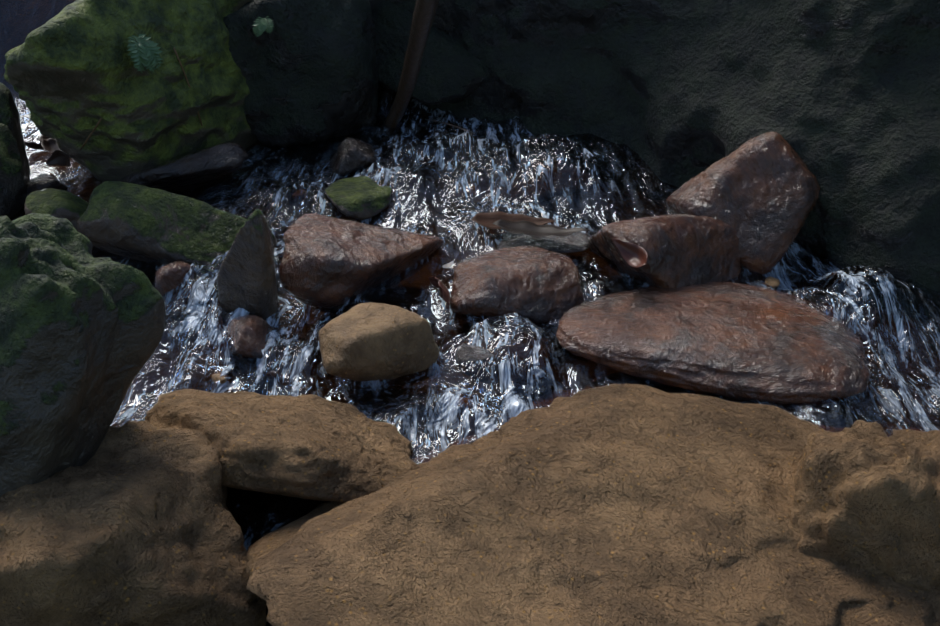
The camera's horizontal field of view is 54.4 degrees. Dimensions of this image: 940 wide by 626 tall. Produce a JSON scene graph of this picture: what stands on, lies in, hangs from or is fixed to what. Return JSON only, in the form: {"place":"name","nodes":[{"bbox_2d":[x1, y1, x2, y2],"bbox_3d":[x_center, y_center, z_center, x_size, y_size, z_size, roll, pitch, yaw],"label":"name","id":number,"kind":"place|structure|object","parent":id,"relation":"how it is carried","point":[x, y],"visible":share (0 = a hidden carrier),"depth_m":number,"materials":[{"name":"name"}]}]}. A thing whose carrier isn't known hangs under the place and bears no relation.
{"place":"outdoors","nodes":[
{"label":"outdoors","id":0,"kind":"place"},
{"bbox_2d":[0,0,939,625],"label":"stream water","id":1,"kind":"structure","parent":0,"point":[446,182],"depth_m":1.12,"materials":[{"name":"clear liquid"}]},
{"bbox_2d":[0,123,26,217],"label":"rock","id":2,"kind":"object","parent":1,"relation":"on","point":[13,192],"visible":0.85,"depth_m":1.29,"materials":[{"name":"green stone"}]},
{"bbox_2d":[0,82,30,183],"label":"mossy rock","id":3,"kind":"object","parent":1,"relation":"on","point":[9,115],"visible":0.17,"depth_m":1.32,"materials":[{"name":"stone"}]},
{"bbox_2d":[24,141,42,149],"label":"rock","id":4,"kind":"object","parent":1,"relation":"on","point":[34,145],"visible":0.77,"depth_m":1.45,"materials":[{"name":"black stone"}]},
{"bbox_2d":[38,135,54,142],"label":"rock","id":5,"kind":"object","parent":1,"relation":"on","point":[41,137],"visible":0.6,"depth_m":1.47,"materials":[{"name":"grey stone"}]},
{"bbox_2d":[26,174,67,195],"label":"rock","id":6,"kind":"object","parent":1,"relation":"on","point":[41,181],"visible":0.56,"depth_m":1.33,"materials":[{"name":"grey stone"}]},
{"bbox_2d":[41,138,59,152],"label":"rock","id":7,"kind":"object","parent":1,"relation":"on","point":[51,146],"visible":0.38,"depth_m":1.45,"materials":[{"name":"brown stone"}]},
{"bbox_2d":[24,188,88,231],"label":"mossy rock","id":8,"kind":"object","parent":1,"relation":"on","point":[69,206],"visible":0.27,"depth_m":1.21,"materials":[{"name":"green stone"}]},
{"bbox_2d":[46,150,70,165],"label":"rock","id":9,"kind":"object","parent":1,"relation":"on","point":[59,157],"visible":1,"depth_m":1.34,"materials":[{"name":"brown stone"}]},
{"bbox_2d":[4,0,257,181],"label":"mossy boulder","id":10,"kind":"object","parent":1,"relation":"on","point":[72,75],"visible":0.92,"depth_m":1.27,"materials":[{"name":"green stone"}]},
{"bbox_2d":[80,118,101,149],"bbox_3d":[-0.528,-0.248,1.268,0.060,0.054,0.005,15,31,28],"label":"twig","id":11,"kind":"object","parent":10,"relation":"on","point":[97,124],"visible":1,"depth_m":1.26,"materials":[{"name":"brown wood"}]},
{"bbox_2d":[127,34,162,72],"bbox_3d":[-0.440,-0.347,1.224,0.026,0.048,0.055,15,30,26],"label":"fern on boulder","id":12,"kind":"object","parent":10,"relation":"on","point":[146,53],"visible":0.92,"depth_m":1.22,"materials":[{"name":"green plant"}]},
{"bbox_2d":[173,47,202,125],"bbox_3d":[-0.408,-0.327,1.328,0.006,0.120,0.035,15,31,27],"label":"twig","id":13,"kind":"object","parent":10,"relation":"on","point":[186,80],"visible":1,"depth_m":1.31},
{"bbox_2d":[120,142,248,192],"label":"rock","id":14,"kind":"object","parent":1,"relation":"on","point":[203,167],"visible":0.71,"depth_m":1.32,"materials":[{"name":"stone"}]},
{"bbox_2d":[144,389,418,502],"bbox_3d":[-0.174,0.142,0.904,0.300,0.128,0.180,7,28,13],"label":"tan rock","id":15,"kind":"object","parent":1,"relation":"on","point":[313,447],"visible":0.75,"depth_m":0.85,"materials":[{"name":"brown stone"}]},
{"bbox_2d":[223,0,378,146],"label":"boulder","id":16,"kind":"object","parent":1,"relation":"on","point":[309,71],"visible":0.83,"depth_m":1.43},
{"bbox_2d":[229,0,253,12],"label":"mossy boulder","id":17,"kind":"object","parent":16,"relation":"on","point":[235,5],"visible":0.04,"depth_m":1.40,"materials":[{"name":"green stone"}]},
{"bbox_2d":[252,16,273,36],"bbox_3d":[-0.310,-0.429,1.370,0.030,0.028,0.024,-20,33,-34],"label":"fern on boulder","id":18,"kind":"object","parent":16,"relation":"on","point":[260,25],"visible":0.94,"depth_m":1.37,"materials":[{"name":"green plant"}]},
{"bbox_2d":[329,137,376,174],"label":"rock","id":19,"kind":"object","parent":1,"relation":"on","point":[351,155],"visible":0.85,"depth_m":1.39,"materials":[{"name":"grey stone"}]},
{"bbox_2d":[279,213,443,308],"bbox_3d":[-0.144,-0.069,1.172,0.126,0.119,0.231,20,33,33],"label":"dark rock","id":20,"kind":"object","parent":1,"relation":"on","point":[329,262],"visible":0.85,"depth_m":1.11,"materials":[{"name":"brown stone"}]},
{"bbox_2d":[318,302,438,380],"bbox_3d":[-0.105,0.038,1.040,0.134,0.083,0.107,-7,28,-14],"label":"tan rock","id":21,"kind":"object","parent":1,"relation":"on","point":[368,341],"visible":0.98,"depth_m":1.00,"materials":[{"name":"brown stone"}]},
{"bbox_2d":[383,0,438,127],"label":"wet stick","id":22,"kind":"object","parent":1,"relation":"on","point":[424,13],"visible":0.9,"depth_m":1.36,"materials":[{"name":"brown wood"}]},
{"bbox_2d":[372,1,485,104],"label":"rock","id":23,"kind":"object","parent":1,"relation":"on","point":[451,70],"visible":0.52,"depth_m":1.55,"materials":[{"name":"grey stone"}]},
{"bbox_2d":[428,276,449,311],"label":"rock","id":24,"kind":"object","parent":1,"relation":"on","point":[441,287],"visible":1,"depth_m":1.10,"materials":[{"name":"brown stone"}]},
{"bbox_2d":[442,261,453,267],"bbox_3d":[-0.028,-0.062,1.190,0.019,0.004,0.011,-34,40,-28],"label":"pale leaf scrap","id":25,"kind":"object","parent":1,"relation":"on","point":[448,265],"visible":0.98,"depth_m":1.19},
{"bbox_2d":[425,119,474,133],"bbox_3d":[-0.035,-0.307,1.503,0.004,0.016,0.161,-15,31,-28],"label":"twig","id":26,"kind":"object","parent":1,"relation":"on","point":[448,124],"visible":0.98,"depth_m":1.50,"materials":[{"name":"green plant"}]},
{"bbox_2d":[471,211,555,228],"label":"rock","id":27,"kind":"object","parent":1,"relation":"on","point":[488,220],"visible":0.69,"depth_m":1.27,"materials":[{"name":"brown stone"}]},
{"bbox_2d":[450,246,584,322],"bbox_3d":[0.062,-0.032,1.147,0.174,0.073,0.139,2,27,4],"label":"rock slab","id":28,"kind":"object","parent":1,"relation":"on","point":[536,284],"visible":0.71,"depth_m":1.11,"materials":[{"name":"brown stone"}]},
{"bbox_2d":[497,232,589,252],"bbox_3d":[0.083,-0.105,1.262,0.171,0.012,0.104,9,28,16],"label":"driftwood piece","id":29,"kind":"object","parent":1,"relation":"on","point":[576,242],"visible":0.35,"depth_m":1.24,"materials":[{"name":"grey wood"}]},
{"bbox_2d":[493,219,589,237],"bbox_3d":[0.095,-0.112,1.226,0.130,0.012,0.046,4,29,6],"label":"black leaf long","id":30,"kind":"object","parent":29,"relation":"on","point":[532,229],"visible":1,"depth_m":1.23,"materials":[{"name":"brown plant"}]},
{"bbox_2d":[586,214,740,287],"bbox_3d":[0.262,-0.083,1.193,0.199,0.115,0.149,-5,27,-10],"label":"rock","id":31,"kind":"object","parent":1,"relation":"on","point":[681,250],"visible":0.73,"depth_m":1.15,"materials":[{"name":"brown stone"}]},
{"bbox_2d":[612,239,647,267],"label":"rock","id":32,"kind":"object","parent":31,"relation":"on","point":[634,255],"visible":0.92,"depth_m":1.11,"materials":[{"name":"brown stone"}]},
{"bbox_2d":[556,281,870,403],"bbox_3d":[0.279,0.026,1.077,0.352,0.059,0.246,3,27,6],"label":"rock","id":33,"kind":"object","parent":1,"relation":"on","point":[738,341],"visible":1,"depth_m":1.02,"materials":[{"name":"brown stone"}]},
{"bbox_2d":[666,132,819,273],"bbox_3d":[0.372,-0.150,1.234,0.210,0.194,0.168,4,27,8],"label":"brown rock","id":34,"kind":"object","parent":1,"relation":"on","point":[759,194],"visible":0.79,"depth_m":1.18,"materials":[{"name":"brown stone"}]},
{"bbox_2d":[765,276,779,287],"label":"pebble","id":35,"kind":"object","parent":1,"relation":"on","point":[772,281],"visible":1,"depth_m":1.17,"materials":[{"name":"beige stone"}]},
{"bbox_2d":[368,0,939,291],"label":"rock wall","id":36,"kind":"structure","parent":0,"point":[842,97],"depth_m":1.27,"materials":[{"name":"grey stone"}]},
{"bbox_3d":[-0.007,-0.441,1.381,3.200,1.181,2.692,0,27,-1],"label":"stream bed","id":37,"kind":"object","parent":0,"visible":0},
{"bbox_2d":[0,213,164,496],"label":"boulder","id":38,"kind":"object","parent":37,"relation":"on","point":[82,328],"visible":0.79,"depth_m":0.73,"materials":[{"name":"green stone"}]},
{"bbox_2d":[0,420,266,625],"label":"rock","id":39,"kind":"object","parent":37,"relation":"on","point":[131,523],"visible":0.9,"depth_m":0.73,"materials":[{"name":"brown stone"}]},
{"bbox_2d":[155,261,190,295],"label":"rock","id":40,"kind":"object","parent":37,"relation":"on","point":[169,277],"visible":0.35,"depth_m":1.11,"materials":[{"name":"brown stone"}]},
{"bbox_2d":[77,181,276,265],"bbox_3d":[-0.379,-0.099,1.207,0.244,0.123,0.134,16,29,4],"label":"mossy rock","id":41,"kind":"object","parent":37,"relation":"on","point":[132,221],"visible":0.75,"depth_m":1.17,"materials":[{"name":"green stone"}]},
{"bbox_2d":[212,373,226,383],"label":"pebble","id":42,"kind":"object","parent":37,"relation":"on","point":[217,377],"visible":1,"depth_m":1.02,"materials":[{"name":"brown stone"}]},
{"bbox_2d":[217,209,277,318],"bbox_3d":[-0.268,-0.037,1.103,0.070,0.180,0.063,-5,27,-10],"label":"upright rock","id":43,"kind":"object","parent":37,"relation":"on","point":[246,279],"visible":0.83,"depth_m":1.08,"materials":[{"name":"grey stone"}]},
{"bbox_2d":[227,315,270,358],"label":"rock","id":44,"kind":"object","parent":37,"relation":"on","point":[247,333],"visible":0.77,"depth_m":1.05,"materials":[{"name":"brown stone"}]},
{"bbox_2d":[324,176,391,219],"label":"mossy rock","id":45,"kind":"object","parent":37,"relation":"on","point":[361,197],"visible":0.98,"depth_m":1.30,"materials":[{"name":"green stone"}]},
{"bbox_2d":[455,343,492,363],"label":"rock","id":46,"kind":"object","parent":37,"relation":"on","point":[464,353],"visible":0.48,"depth_m":1.04,"materials":[{"name":"grey stone"}]},
{"bbox_2d":[244,383,939,625],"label":"rock","id":47,"kind":"object","parent":37,"relation":"on","point":[626,504],"visible":0.79,"depth_m":0.75,"materials":[{"name":"brown stone"}]},
{"bbox_2d":[789,420,939,590],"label":"ridge rock","id":48,"kind":"object","parent":37,"relation":"on","point":[866,495],"visible":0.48,"depth_m":0.77,"materials":[{"name":"brown stone"}]}
]}

